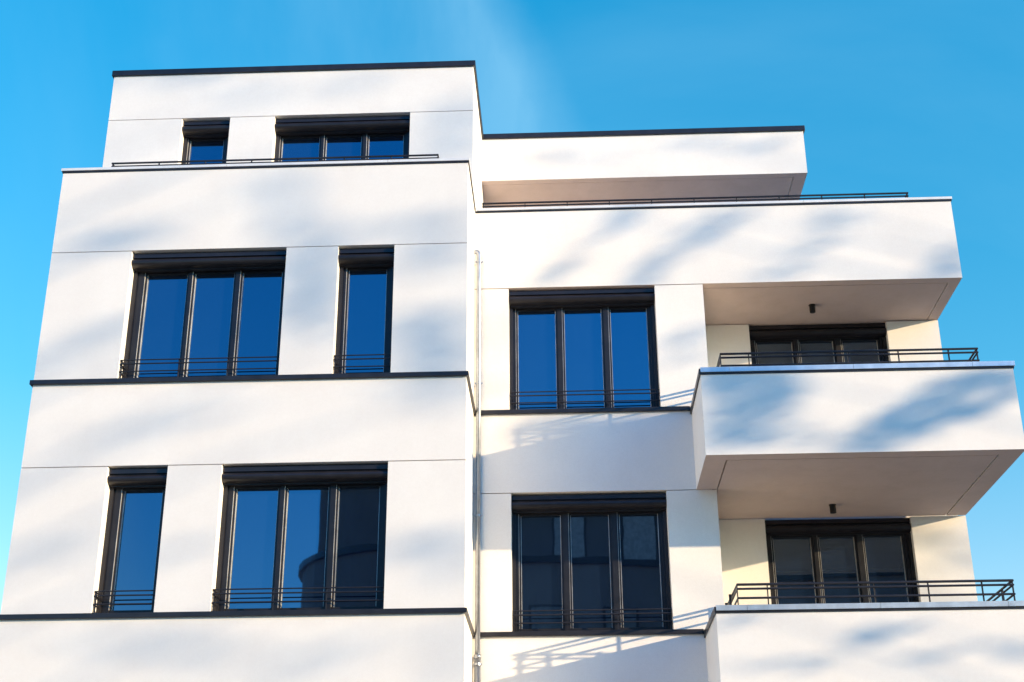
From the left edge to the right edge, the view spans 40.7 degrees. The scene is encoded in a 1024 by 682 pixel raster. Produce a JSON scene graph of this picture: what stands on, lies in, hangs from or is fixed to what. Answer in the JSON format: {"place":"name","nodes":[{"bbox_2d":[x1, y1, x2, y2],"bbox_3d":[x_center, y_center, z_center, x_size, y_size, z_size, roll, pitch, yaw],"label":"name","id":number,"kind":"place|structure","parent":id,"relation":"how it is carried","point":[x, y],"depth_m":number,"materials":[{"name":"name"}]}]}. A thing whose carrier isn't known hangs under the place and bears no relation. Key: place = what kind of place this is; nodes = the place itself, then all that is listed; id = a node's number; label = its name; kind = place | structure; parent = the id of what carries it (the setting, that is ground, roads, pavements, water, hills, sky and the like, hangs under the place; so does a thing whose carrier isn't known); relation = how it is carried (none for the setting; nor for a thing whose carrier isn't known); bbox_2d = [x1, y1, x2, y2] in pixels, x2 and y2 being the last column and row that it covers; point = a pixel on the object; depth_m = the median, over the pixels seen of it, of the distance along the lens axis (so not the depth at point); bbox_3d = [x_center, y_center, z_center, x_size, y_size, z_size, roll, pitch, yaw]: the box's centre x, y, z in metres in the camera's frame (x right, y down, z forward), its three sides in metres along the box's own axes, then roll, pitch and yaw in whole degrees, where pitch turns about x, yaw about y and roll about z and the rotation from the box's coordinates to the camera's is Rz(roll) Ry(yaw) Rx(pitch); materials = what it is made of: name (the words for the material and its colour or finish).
{"place":"outdoors","nodes":[
{"label":"outdoors","id":0,"kind":"place"},
{"bbox_2d":[0,60,1023,681],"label":"apartment building","id":1,"kind":"structure","parent":0,"point":[384,372],"depth_m":18.03,"materials":[{"name":"paint"}]},
{"bbox_2d":[93,468,167,612],"bbox_3d":[-4.621,2.457,16.869,0.752,1.825,0.279,-1,-24,2],"label":"window","id":2,"kind":"structure","parent":1,"relation":"in","point":[131,548],"depth_m":16.96,"materials":[{"name":"glass"}]},
{"bbox_2d":[119,251,285,377],"bbox_3d":[-3.997,-0.306,18.046,2.066,1.825,0.279,-1,-24,2],"label":"window","id":3,"kind":"structure","parent":1,"relation":"in","point":[216,313],"depth_m":18.16,"materials":[{"name":"glass"}]},
{"bbox_2d":[181,121,229,163],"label":"window","id":4,"kind":"structure","parent":1,"relation":"in","point":[203,140],"depth_m":20.79,"materials":[{"name":"glass"}]},
{"bbox_2d":[212,464,387,610],"bbox_3d":[-2.542,2.412,16.796,2.062,1.825,0.279,-1,-24,2],"label":"window","id":5,"kind":"structure","parent":1,"relation":"in","point":[313,537],"depth_m":16.89,"materials":[{"name":"glass"}]},
{"bbox_2d":[274,116,409,160],"bbox_3d":[-2.530,-2.498,20.460,2.040,1.808,0.279,-1,-24,2],"label":"window","id":6,"kind":"structure","parent":1,"relation":"in","point":[381,135],"depth_m":20.72,"materials":[{"name":"glass"}]},
{"bbox_2d":[333,248,393,373],"bbox_3d":[-1.908,-0.352,17.973,0.744,1.825,0.279,-1,-24,2],"label":"window","id":7,"kind":"structure","parent":1,"relation":"in","point":[365,294],"depth_m":18.08,"materials":[{"name":"glass"}]},
{"bbox_2d":[509,288,659,409],"bbox_3d":[0.987,0.149,19.164,2.048,1.825,0.279,-1,-24,2],"label":"window","id":8,"kind":"structure","parent":1,"relation":"in","point":[607,357],"depth_m":19.27,"materials":[{"name":"glass"}]},
{"bbox_2d":[511,493,671,631],"bbox_3d":[1.021,2.898,17.963,2.044,1.825,0.279,-1,-24,2],"label":"window","id":9,"kind":"structure","parent":1,"relation":"in","point":[615,546],"depth_m":18.06,"materials":[{"name":"glass"}]},
{"bbox_2d":[749,323,888,365],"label":"window","id":10,"kind":"structure","parent":1,"relation":"in","point":[862,336],"depth_m":20.58,"materials":[{"name":"glass"}]},
{"bbox_2d":[765,518,918,603],"bbox_3d":[4.579,3.771,18.936,2.033,2.717,0.219,-1,-24,2],"label":"window","id":11,"kind":"structure","parent":1,"relation":"in","point":[865,549],"depth_m":19.32,"materials":[{"name":"glass"}]},
{"bbox_2d":[0,0,1023,611],"label":"sky","id":12,"kind":"structure","parent":0,"point":[919,98],"materials":[{"name":"blue"}]}
]}

